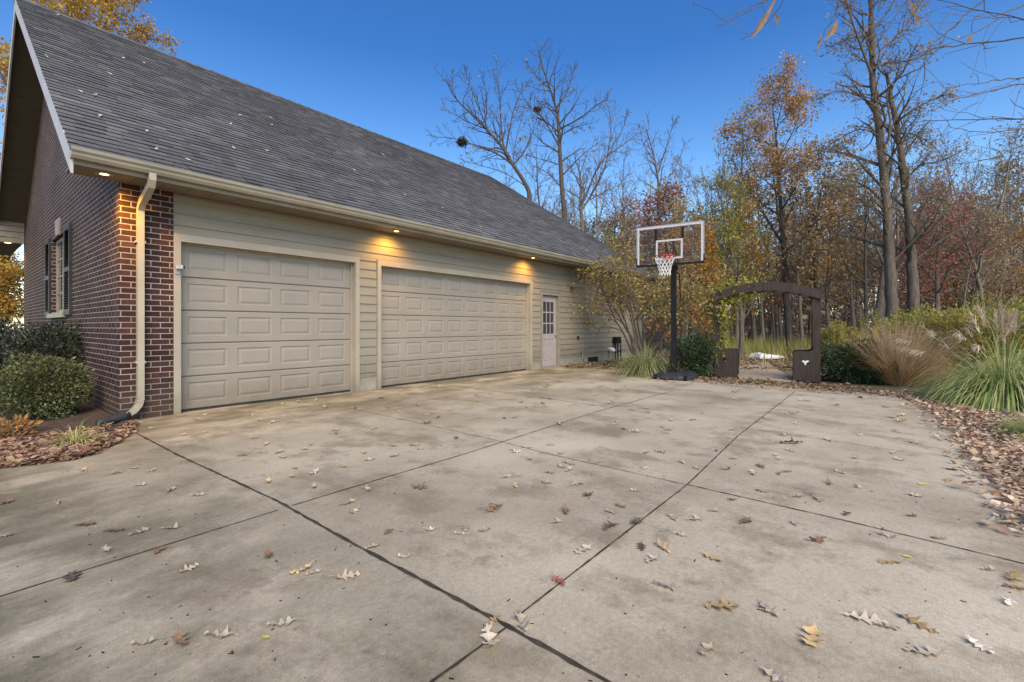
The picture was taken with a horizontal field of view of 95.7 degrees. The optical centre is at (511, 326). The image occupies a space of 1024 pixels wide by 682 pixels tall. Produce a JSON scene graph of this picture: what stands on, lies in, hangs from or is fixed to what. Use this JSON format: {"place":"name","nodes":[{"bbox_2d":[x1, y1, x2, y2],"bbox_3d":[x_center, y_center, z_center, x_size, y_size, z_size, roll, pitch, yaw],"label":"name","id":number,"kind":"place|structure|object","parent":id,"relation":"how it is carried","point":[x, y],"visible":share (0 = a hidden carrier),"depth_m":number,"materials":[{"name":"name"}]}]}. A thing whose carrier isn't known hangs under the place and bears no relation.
{"place":"outdoors","nodes":[
{"label":"outdoors","id":0,"kind":"place"},
{"bbox_2d":[0,366,1023,681],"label":"driveway","id":1,"kind":"structure","parent":0,"point":[634,620],"depth_m":2.66,"materials":[{"name":"concrete"}]},
{"bbox_2d":[480,623,499,645],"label":"fallen leaf","id":2,"kind":"object","parent":1,"relation":"on","point":[488,636],"visible":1,"depth_m":1.84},
{"bbox_2d":[7,406,1010,680],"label":"driveway debris","id":3,"kind":"object","parent":1,"relation":"on","point":[387,612],"visible":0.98,"depth_m":2.02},
{"bbox_2d":[0,382,1021,681],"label":"driveway joint","id":4,"kind":"object","parent":1,"relation":"on","point":[512,628],"visible":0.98,"depth_m":2.47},
{"bbox_2d":[636,220,704,380],"bbox_3d":[3.816,-0.554,10.901,1.519,3.588,1.879,0,0,39],"label":"basketball hoop","id":5,"kind":"object","parent":1,"relation":"on","point":[673,373],"visible":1,"depth_m":10.84,"materials":[{"name":"black plastic"}]},
{"bbox_2d":[698,593,739,609],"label":"fallen leaf","id":6,"kind":"object","parent":1,"relation":"on","point":[714,602],"visible":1,"depth_m":2.04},
{"bbox_2d":[800,618,824,646],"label":"fallen leaf","id":7,"kind":"object","parent":1,"relation":"on","point":[813,631],"visible":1,"depth_m":1.84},
{"bbox_2d":[837,609,888,624],"bbox_3d":[1.480,1.226,1.959,0.180,0.020,0.078,-2,8,25],"label":"fallen leaf","id":8,"kind":"object","parent":1,"relation":"on","point":[874,618],"visible":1,"depth_m":1.95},
{"bbox_2d":[891,604,935,633],"bbox_3d":[1.679,1.223,1.946,0.080,0.022,0.167,5,3,-23],"label":"fallen leaf","id":9,"kind":"object","parent":1,"relation":"on","point":[923,624],"visible":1,"depth_m":1.92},
{"bbox_2d":[903,645,950,656],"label":"fallen leaf","id":10,"kind":"object","parent":1,"relation":"on","point":[931,650],"visible":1,"depth_m":1.76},
{"bbox_2d":[0,330,1023,491],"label":"ground","id":11,"kind":"structure","parent":0,"point":[882,387],"depth_m":11.23,"materials":[{"name":"soil"}]},
{"bbox_2d":[0,244,23,330],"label":"golden tree","id":12,"kind":"object","parent":11,"relation":"on","point":[11,271],"visible":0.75,"depth_m":23.35,"materials":[{"name":"yellow plant"}]},
{"bbox_2d":[0,395,123,452],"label":"bed","id":13,"kind":"object","parent":11,"relation":"on","point":[90,415],"visible":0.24,"depth_m":5.85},
{"bbox_2d":[0,315,39,396],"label":"boxwood","id":14,"kind":"object","parent":13,"relation":"on","point":[4,339],"visible":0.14,"depth_m":7.65,"materials":[{"name":"plant"}]},
{"bbox_2d":[0,413,43,438],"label":"reddish plant","id":15,"kind":"object","parent":13,"relation":"on","point":[16,424],"visible":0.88,"depth_m":5.27,"materials":[{"name":"orange plant"}]},
{"bbox_2d":[1,316,86,400],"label":"boxwood","id":16,"kind":"object","parent":13,"relation":"on","point":[49,344],"visible":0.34,"depth_m":7.38,"materials":[{"name":"green plant"}]},
{"bbox_2d":[0,351,97,422],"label":"boxwood","id":17,"kind":"object","parent":13,"relation":"on","point":[40,401],"visible":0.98,"depth_m":6.01,"materials":[{"name":"green plant"}]},
{"bbox_2d":[24,420,114,453],"bbox_3d":[-4.543,1.113,4.812,0.768,0.335,0.832,0,0,-10],"label":"daylily","id":18,"kind":"object","parent":13,"relation":"on","point":[76,438],"visible":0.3,"depth_m":4.81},
{"bbox_2d":[0,419,140,467],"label":"leaf litter","id":19,"kind":"object","parent":11,"relation":"on","point":[17,453],"visible":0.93,"depth_m":4.60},
{"bbox_2d":[0,0,183,158],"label":"golden tree","id":20,"kind":"object","parent":11,"relation":"on","point":[74,8],"visible":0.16,"depth_m":24.98,"materials":[{"name":"yellow plant"}]},
{"bbox_2d":[0,0,661,425],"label":"house","id":21,"kind":"structure","parent":11,"relation":"on","point":[312,252],"depth_m":8.53,"materials":[{"name":"brick"}]},
{"bbox_2d":[47,237,66,317],"bbox_3d":[-8.819,-0.965,9.042,1.820,1.590,0.180,0,0,39],"label":"window","id":22,"kind":"structure","parent":21,"relation":"in","point":[59,313],"depth_m":9.43,"materials":[{"name":"white metal"}]},
{"bbox_2d":[174,233,359,414],"bbox_3d":[-3.890,-0.038,7.705,0.194,2.555,2.950,0,0,39],"label":"garage door","id":23,"kind":"structure","parent":21,"relation":"in","point":[250,327],"depth_m":7.53,"materials":[{"name":"paint"}]},
{"bbox_2d":[377,260,531,389],"bbox_3d":[-1.105,-0.038,11.163,0.194,2.555,5.130,0,0,39],"label":"garage door","id":24,"kind":"structure","parent":21,"relation":"in","point":[431,327],"depth_m":10.75,"materials":[{"name":"paint"}]},
{"bbox_2d":[540,292,559,368],"bbox_3d":[1.118,0.115,13.866,0.155,2.250,1.000,0,0,39],"label":"side door","id":25,"kind":"structure","parent":21,"relation":"in","point":[548,334],"depth_m":13.93,"materials":[{"name":"paint"}]},
{"bbox_2d":[426,55,542,200],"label":"bare tree","id":26,"kind":"object","parent":11,"relation":"on","point":[508,159],"visible":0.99,"depth_m":30.94,"materials":[{"name":"grey plant"}]},
{"bbox_2d":[0,207,1022,343],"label":"distant woods","id":27,"kind":"object","parent":11,"relation":"on","point":[746,321],"visible":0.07,"depth_m":39.47,"materials":[{"name":"brown plant"}]},
{"bbox_2d":[508,108,574,223],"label":"bare tree","id":28,"kind":"object","parent":11,"relation":"on","point":[536,180],"visible":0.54,"depth_m":34.54,"materials":[{"name":"brown plant"}]},
{"bbox_2d":[511,36,614,220],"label":"bare tree","id":29,"kind":"object","parent":11,"relation":"on","point":[561,174],"visible":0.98,"depth_m":31.88,"materials":[{"name":"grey plant"}]},
{"bbox_2d":[547,161,601,236],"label":"bare tree","id":30,"kind":"object","parent":11,"relation":"on","point":[571,197],"visible":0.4,"depth_m":43.40,"materials":[{"name":"brown plant"}]},
{"bbox_2d":[567,135,616,242],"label":"bare tree","id":31,"kind":"object","parent":11,"relation":"on","point":[597,221],"visible":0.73,"depth_m":37.42,"materials":[{"name":"brown plant"}]},
{"bbox_2d":[555,89,647,231],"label":"bare tree","id":32,"kind":"object","parent":11,"relation":"on","point":[581,200],"visible":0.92,"depth_m":32.75,"materials":[{"name":"brown plant"}]},
{"bbox_2d":[591,225,634,258],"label":"yellow green leafed tree","id":33,"kind":"object","parent":11,"relation":"on","point":[611,235],"visible":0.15,"depth_m":30.71,"materials":[{"name":"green plant"}]},
{"bbox_2d":[560,357,669,368],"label":"leaf litter","id":34,"kind":"object","parent":11,"relation":"on","point":[599,363],"visible":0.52,"depth_m":14.72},
{"bbox_2d":[590,140,641,244],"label":"bare tree","id":35,"kind":"object","parent":11,"relation":"on","point":[626,152],"visible":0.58,"depth_m":39.18,"materials":[{"name":"brown plant"}]},
{"bbox_2d":[596,162,642,252],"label":"bare tree","id":36,"kind":"object","parent":11,"relation":"on","point":[615,207],"visible":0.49,"depth_m":37.47,"materials":[{"name":"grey plant"}]},
{"bbox_2d":[604,189,645,253],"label":"orange leafed tree","id":37,"kind":"object","parent":11,"relation":"on","point":[628,210],"visible":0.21,"depth_m":38.11,"materials":[{"name":"brown plant"}]},
{"bbox_2d":[591,171,665,258],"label":"bare tree","id":38,"kind":"object","parent":11,"relation":"on","point":[613,204],"visible":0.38,"depth_m":37.99,"materials":[{"name":"brown plant"}]},
{"bbox_2d":[611,210,651,300],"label":"brown leafed tree","id":39,"kind":"object","parent":11,"relation":"on","point":[628,224],"visible":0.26,"depth_m":35.75,"materials":[{"name":"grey plant"}]},
{"bbox_2d":[601,335,682,378],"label":"ornamental grass","id":40,"kind":"object","parent":11,"relation":"on","point":[647,365],"depth_m":11.59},
{"bbox_2d":[628,152,664,341],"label":"bare tree","id":41,"kind":"object","parent":11,"relation":"on","point":[654,305],"visible":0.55,"depth_m":32.84,"materials":[{"name":"brown plant"}]},
{"bbox_2d":[562,232,741,363],"bbox_3d":[4.124,-0.723,13.800,5.002,4.153,4.295,0,0,39],"label":"multi stem bush","id":42,"kind":"object","parent":11,"relation":"on","point":[616,286],"visible":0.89,"depth_m":13.54,"materials":[{"name":"green plant"}]},
{"bbox_2d":[618,169,688,349],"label":"red leafed tree","id":43,"kind":"object","parent":11,"relation":"on","point":[646,209],"visible":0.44,"depth_m":24.71,"materials":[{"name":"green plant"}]},
{"bbox_2d":[631,111,693,341],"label":"bare tree","id":44,"kind":"object","parent":11,"relation":"on","point":[654,159],"visible":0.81,"depth_m":34.80,"materials":[{"name":"brown plant"}]},
{"bbox_2d":[639,178,703,332],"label":"brown leafed tree","id":45,"kind":"object","parent":11,"relation":"on","point":[654,193],"visible":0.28,"depth_m":24.83,"materials":[{"name":"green plant"}]},
{"bbox_2d":[645,196,724,342],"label":"orange leafed tree","id":46,"kind":"object","parent":11,"relation":"on","point":[681,212],"visible":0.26,"depth_m":22.07,"materials":[{"name":"brown plant"}]},
{"bbox_2d":[647,211,724,341],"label":"golden tree","id":47,"kind":"object","parent":11,"relation":"on","point":[710,263],"visible":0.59,"depth_m":16.53,"materials":[{"name":"yellow plant"}]},
{"bbox_2d":[667,327,719,377],"bbox_3d":[4.616,0.668,11.681,1.275,1.354,1.183,0,0,4],"label":"evergreen shrub","id":48,"kind":"object","parent":11,"relation":"on","point":[698,353],"visible":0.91,"depth_m":11.39,"materials":[{"name":"green plant"}]},
{"bbox_2d":[669,150,739,347],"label":"bare tree","id":49,"kind":"object","parent":11,"relation":"on","point":[707,195],"visible":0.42,"depth_m":24.74,"materials":[{"name":"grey plant"}]},
{"bbox_2d":[678,170,733,319],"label":"bare tree","id":50,"kind":"object","parent":11,"relation":"on","point":[708,200],"visible":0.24,"depth_m":33.69,"materials":[{"name":"brown plant"}]},
{"bbox_2d":[689,228,736,340],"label":"golden leafed tree","id":51,"kind":"object","parent":11,"relation":"on","point":[711,273],"visible":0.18,"depth_m":19.49,"materials":[{"name":"yellow plant"}]},
{"bbox_2d":[687,194,773,309],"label":"yellow green leafed tree","id":52,"kind":"object","parent":11,"relation":"on","point":[750,217],"visible":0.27,"depth_m":23.92,"materials":[{"name":"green plant"}]},
{"bbox_2d":[687,159,787,359],"bbox_3d":[8.640,-2.291,17.946,3.579,8.262,2.683,0,0,39],"label":"yellow green tree","id":53,"kind":"object","parent":11,"relation":"on","point":[734,264],"visible":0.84,"depth_m":17.90,"materials":[{"name":"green plant"}]},
{"bbox_2d":[711,96,764,344],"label":"orange oak tree","id":54,"kind":"object","parent":11,"relation":"on","point":[740,175],"visible":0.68,"depth_m":26.28,"materials":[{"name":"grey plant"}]},
{"bbox_2d":[718,189,777,320],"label":"golden leafed tree","id":55,"kind":"object","parent":11,"relation":"on","point":[755,247],"visible":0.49,"depth_m":22.28,"materials":[{"name":"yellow plant"}]},
{"bbox_2d":[642,373,875,397],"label":"leaf litter","id":56,"kind":"object","parent":11,"relation":"on","point":[809,385],"visible":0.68,"depth_m":9.76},
{"bbox_2d":[726,231,793,337],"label":"red leafed tree","id":57,"kind":"object","parent":11,"relation":"on","point":[769,304],"visible":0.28,"depth_m":30.08,"materials":[{"name":"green plant"}]},
{"bbox_2d":[744,145,778,343],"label":"bare tree","id":58,"kind":"object","parent":11,"relation":"on","point":[753,326],"visible":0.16,"depth_m":34.49,"materials":[{"name":"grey plant"}]},
{"bbox_2d":[712,282,821,382],"bbox_3d":[6.198,0.120,11.369,2.306,2.360,0.832,0,0,30],"label":"garden arbor","id":59,"kind":"object","parent":11,"relation":"on","point":[808,369],"visible":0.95,"depth_m":10.90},
{"bbox_2d":[697,268,762,366],"bbox_3d":[5.569,-0.102,11.781,1.535,2.698,1.424,0,0,39],"label":"climbing vine","id":60,"kind":"object","parent":59,"relation":"attached to","point":[724,310],"visible":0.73,"depth_m":11.63,"materials":[{"name":"green plant"}]},
{"bbox_2d":[754,212,779,343],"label":"bare tree","id":61,"kind":"object","parent":11,"relation":"on","point":[773,327],"visible":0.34,"depth_m":26.09,"materials":[{"name":"grey plant"}]},
{"bbox_2d":[748,217,790,345],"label":"bare tree","id":62,"kind":"object","parent":11,"relation":"on","point":[762,327],"visible":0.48,"depth_m":26.14,"materials":[{"name":"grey plant"}]},
{"bbox_2d":[745,179,807,340],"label":"brown leafed tree","id":63,"kind":"object","parent":11,"relation":"on","point":[776,327],"visible":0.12,"depth_m":40.03,"materials":[{"name":"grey plant"}]},
{"bbox_2d":[712,46,841,350],"bbox_3d":[14.402,-6.291,25.374,5.526,16.262,5.830,0,0,-37],"label":"brown oak tree","id":64,"kind":"object","parent":11,"relation":"on","point":[777,161],"visible":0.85,"depth_m":24.84,"materials":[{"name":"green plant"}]},
{"bbox_2d":[742,210,820,342],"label":"orange leafed tree","id":65,"kind":"object","parent":11,"relation":"on","point":[779,311],"visible":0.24,"depth_m":32.86,"materials":[{"name":"brown plant"}]},
{"bbox_2d":[596,340,969,370],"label":"woodland litter","id":66,"kind":"object","parent":11,"relation":"on","point":[781,362],"visible":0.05,"depth_m":15.34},
{"bbox_2d":[768,169,817,349],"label":"bare tree","id":67,"kind":"object","parent":11,"relation":"on","point":[801,329],"visible":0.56,"depth_m":24.48,"materials":[{"name":"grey plant"}]},
{"bbox_2d":[772,190,853,339],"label":"brown leafed tree","id":68,"kind":"object","parent":11,"relation":"on","point":[809,320],"visible":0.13,"depth_m":34.01,"materials":[{"name":"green plant"}]},
{"bbox_2d":[760,127,878,302],"bbox_3d":[15.944,-4.008,24.436,5.369,12.231,5.139,0,0,44],"label":"brown leafed tree","id":69,"kind":"object","parent":11,"relation":"on","point":[803,203],"visible":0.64,"depth_m":23.93,"materials":[{"name":"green plant"}]},
{"bbox_2d":[621,219,1023,343],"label":"woodland brush","id":70,"kind":"object","parent":11,"relation":"on","point":[795,332],"visible":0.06,"depth_m":36.30,"materials":[{"name":"brown plant"}]},
{"bbox_2d":[775,177,881,326],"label":"orange leafed tree","id":71,"kind":"object","parent":11,"relation":"on","point":[827,204],"visible":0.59,"depth_m":24.38,"materials":[{"name":"brown plant"}]},
{"bbox_2d":[796,217,863,308],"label":"yellow green leafed tree","id":72,"kind":"object","parent":11,"relation":"on","point":[835,277],"visible":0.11,"depth_m":36.70,"materials":[{"name":"green plant"}]},
{"bbox_2d":[808,320,869,351],"bbox_3d":[13.159,0.538,18.694,2.135,1.651,2.158,0,0,39],"label":"wild brush","id":73,"kind":"object","parent":11,"relation":"on","point":[848,332],"visible":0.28,"depth_m":18.24,"materials":[{"name":"green plant"}]},
{"bbox_2d":[788,153,898,328],"bbox_3d":[19.536,-3.970,27.367,5.522,12.193,4.758,0,0,-25],"label":"brown leafed tree","id":74,"kind":"object","parent":11,"relation":"on","point":[852,311],"visible":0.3,"depth_m":27.09,"materials":[{"name":"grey plant"}]},
{"bbox_2d":[824,321,865,350],"bbox_3d":[12.124,0.530,16.884,1.329,1.508,0.917,0,0,39],"label":"tall perennial","id":75,"kind":"object","parent":11,"relation":"on","point":[834,337],"visible":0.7,"depth_m":16.93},
{"bbox_2d":[838,133,873,331],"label":"bare tree","id":76,"kind":"object","parent":11,"relation":"on","point":[860,317],"visible":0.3,"depth_m":38.38,"materials":[{"name":"grey plant"}]},
{"bbox_2d":[693,0,1023,201],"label":"overhanging tree","id":77,"kind":"object","parent":11,"relation":"on","point":[831,32],"visible":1,"depth_m":4.96,"materials":[{"name":"brown plant"}]},
{"bbox_2d":[821,337,928,384],"bbox_3d":[8.047,0.782,10.540,2.116,1.139,1.804,0,0,11],"label":"evergreen shrub","id":78,"kind":"object","parent":11,"relation":"on","point":[844,371],"visible":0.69,"depth_m":10.41,"materials":[{"name":"green plant"}]},
{"bbox_2d":[823,154,947,334],"bbox_3d":[17.309,-3.136,22.833,3.966,10.179,4.814,0,0,-7],"label":"bare tree","id":79,"kind":"object","parent":11,"relation":"on","point":[866,250],"visible":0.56,"depth_m":22.77,"materials":[{"name":"brown plant"}]},
{"bbox_2d":[835,158,958,324],"bbox_3d":[20.604,-3.206,24.991,3.874,10.312,5.225,0,0,-43],"label":"bare tree","id":80,"kind":"object","parent":11,"relation":"on","point":[884,306],"visible":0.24,"depth_m":24.46,"materials":[{"name":"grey plant"}]},
{"bbox_2d":[872,159,921,278],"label":"bare tree","id":81,"kind":"object","parent":11,"relation":"on","point":[896,240],"visible":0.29,"depth_m":21.83,"materials":[{"name":"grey plant"}]},
{"bbox_2d":[835,101,963,328],"bbox_3d":[19.124,-4.622,23.114,5.057,12.925,5.105,0,0,39],"label":"brown oak tree","id":82,"kind":"object","parent":11,"relation":"on","point":[880,300],"visible":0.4,"depth_m":22.96,"materials":[{"name":"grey plant"}]},
{"bbox_2d":[856,221,958,309],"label":"red leafed tree","id":83,"kind":"object","parent":11,"relation":"on","point":[925,287],"visible":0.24,"depth_m":24.96,"materials":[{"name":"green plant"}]},
{"bbox_2d":[799,0,1016,321],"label":"twin trunk tree","id":84,"kind":"object","parent":11,"relation":"on","point":[873,103],"visible":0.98,"depth_m":17.95,"materials":[{"name":"plant"}]},
{"bbox_2d":[865,302,966,366],"bbox_3d":[12.261,0.315,13.990,2.608,2.104,2.314,0,0,12],"label":"wild brush","id":85,"kind":"object","parent":11,"relation":"on","point":[907,317],"visible":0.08,"depth_m":13.84,"materials":[{"name":"green plant"}]},
{"bbox_2d":[897,193,972,321],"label":"brown leafed tree","id":86,"kind":"object","parent":11,"relation":"on","point":[905,296],"visible":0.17,"depth_m":28.25,"materials":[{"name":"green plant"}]},
{"bbox_2d":[868,172,1005,312],"bbox_3d":[19.413,-2.711,21.418,4.727,9.101,4.644,0,0,39],"label":"red maple tree","id":87,"kind":"object","parent":11,"relation":"on","point":[937,279],"visible":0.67,"depth_m":21.13,"materials":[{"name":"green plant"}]},
{"bbox_2d":[898,165,984,292],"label":"brown leafed tree","id":88,"kind":"object","parent":11,"relation":"on","point":[939,183],"visible":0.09,"depth_m":34.87,"materials":[{"name":"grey plant"}]},
{"bbox_2d":[862,301,1023,374],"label":"wild brush","id":89,"kind":"object","parent":11,"relation":"on","point":[949,323],"visible":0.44,"depth_m":12.18,"materials":[{"name":"green plant"}]},
{"bbox_2d":[867,389,1023,535],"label":"leaf litter","id":90,"kind":"object","parent":11,"relation":"on","point":[1009,454],"visible":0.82,"depth_m":4.72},
{"bbox_2d":[883,300,1023,415],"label":"ornamental grass","id":91,"kind":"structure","parent":11,"relation":"on","point":[997,385],"depth_m":7.26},
{"bbox_2d":[899,124,1023,308],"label":"bare tree","id":92,"kind":"object","parent":11,"relation":"on","point":[979,283],"visible":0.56,"depth_m":22.22,"materials":[{"name":"brown plant"}]},
{"bbox_2d":[909,133,1013,269],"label":"bare tree","id":93,"kind":"object","parent":11,"relation":"on","point":[951,178],"visible":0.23,"depth_m":44.06,"materials":[{"name":"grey plant"}]},
{"bbox_2d":[921,232,1015,311],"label":"golden leafed tree","id":94,"kind":"object","parent":11,"relation":"on","point":[955,299],"visible":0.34,"depth_m":28.09,"materials":[{"name":"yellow plant"}]},
{"bbox_2d":[948,147,993,313],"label":"bare tree","id":95,"kind":"object","parent":11,"relation":"on","point":[973,192],"visible":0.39,"depth_m":33.32,"materials":[{"name":"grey plant"}]},
{"bbox_2d":[924,179,1023,325],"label":"brown leafed tree","id":96,"kind":"object","parent":11,"relation":"on","point":[991,273],"visible":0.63,"depth_m":23.11,"materials":[{"name":"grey plant"}]},
{"bbox_2d":[929,121,1023,312],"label":"bare tree","id":97,"kind":"object","parent":11,"relation":"on","point":[997,212],"visible":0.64,"depth_m":23.82,"materials":[{"name":"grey plant"}]},
{"bbox_2d":[949,197,1006,311],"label":"bare tree","id":98,"kind":"object","parent":11,"relation":"on","point":[970,267],"visible":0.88,"depth_m":19.86,"materials":[{"name":"plant"}]},
{"bbox_2d":[948,290,1023,350],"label":"wild brush","id":99,"kind":"object","parent":11,"relation":"on","point":[986,303],"visible":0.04,"depth_m":16.01,"materials":[{"name":"green plant"}]},
{"bbox_2d":[952,205,1023,307],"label":"orange leafed tree","id":100,"kind":"object","parent":11,"relation":"on","point":[1000,291],"visible":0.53,"depth_m":24.68,"materials":[{"name":"brown plant"}]},
{"bbox_2d":[952,153,1023,307],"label":"brown leafed tree","id":101,"kind":"object","parent":11,"relation":"on","point":[1009,206],"visible":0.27,"depth_m":27.32,"materials":[{"name":"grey plant"}]},
{"bbox_2d":[957,117,1023,288],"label":"brown leafed tree","id":102,"kind":"object","parent":11,"relation":"on","point":[1012,166],"visible":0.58,"depth_m":26.00,"materials":[{"name":"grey plant"}]},
{"bbox_2d":[964,297,1023,362],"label":"wild brush","id":103,"kind":"object","parent":11,"relation":"on","point":[1015,305],"visible":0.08,"depth_m":12.87,"materials":[{"name":"green plant"}]},
{"bbox_2d":[980,404,1023,439],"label":"ornamental grass","id":104,"kind":"object","parent":11,"relation":"on","point":[1017,426],"depth_m":5.38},
{"bbox_2d":[0,0,1023,327],"label":"sky","id":105,"kind":"structure","parent":0,"point":[370,65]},
{"bbox_2d":[737,362,796,382],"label":"path","id":106,"kind":"structure","parent":0,"point":[754,374],"depth_m":12.33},
{"bbox_2d":[706,332,974,365],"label":"meadow grass","id":107,"kind":"structure","parent":0,"point":[777,348],"depth_m":22.67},
{"bbox_2d":[828,316,986,385],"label":"ornamental grass","id":108,"kind":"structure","parent":0,"point":[893,377],"depth_m":9.82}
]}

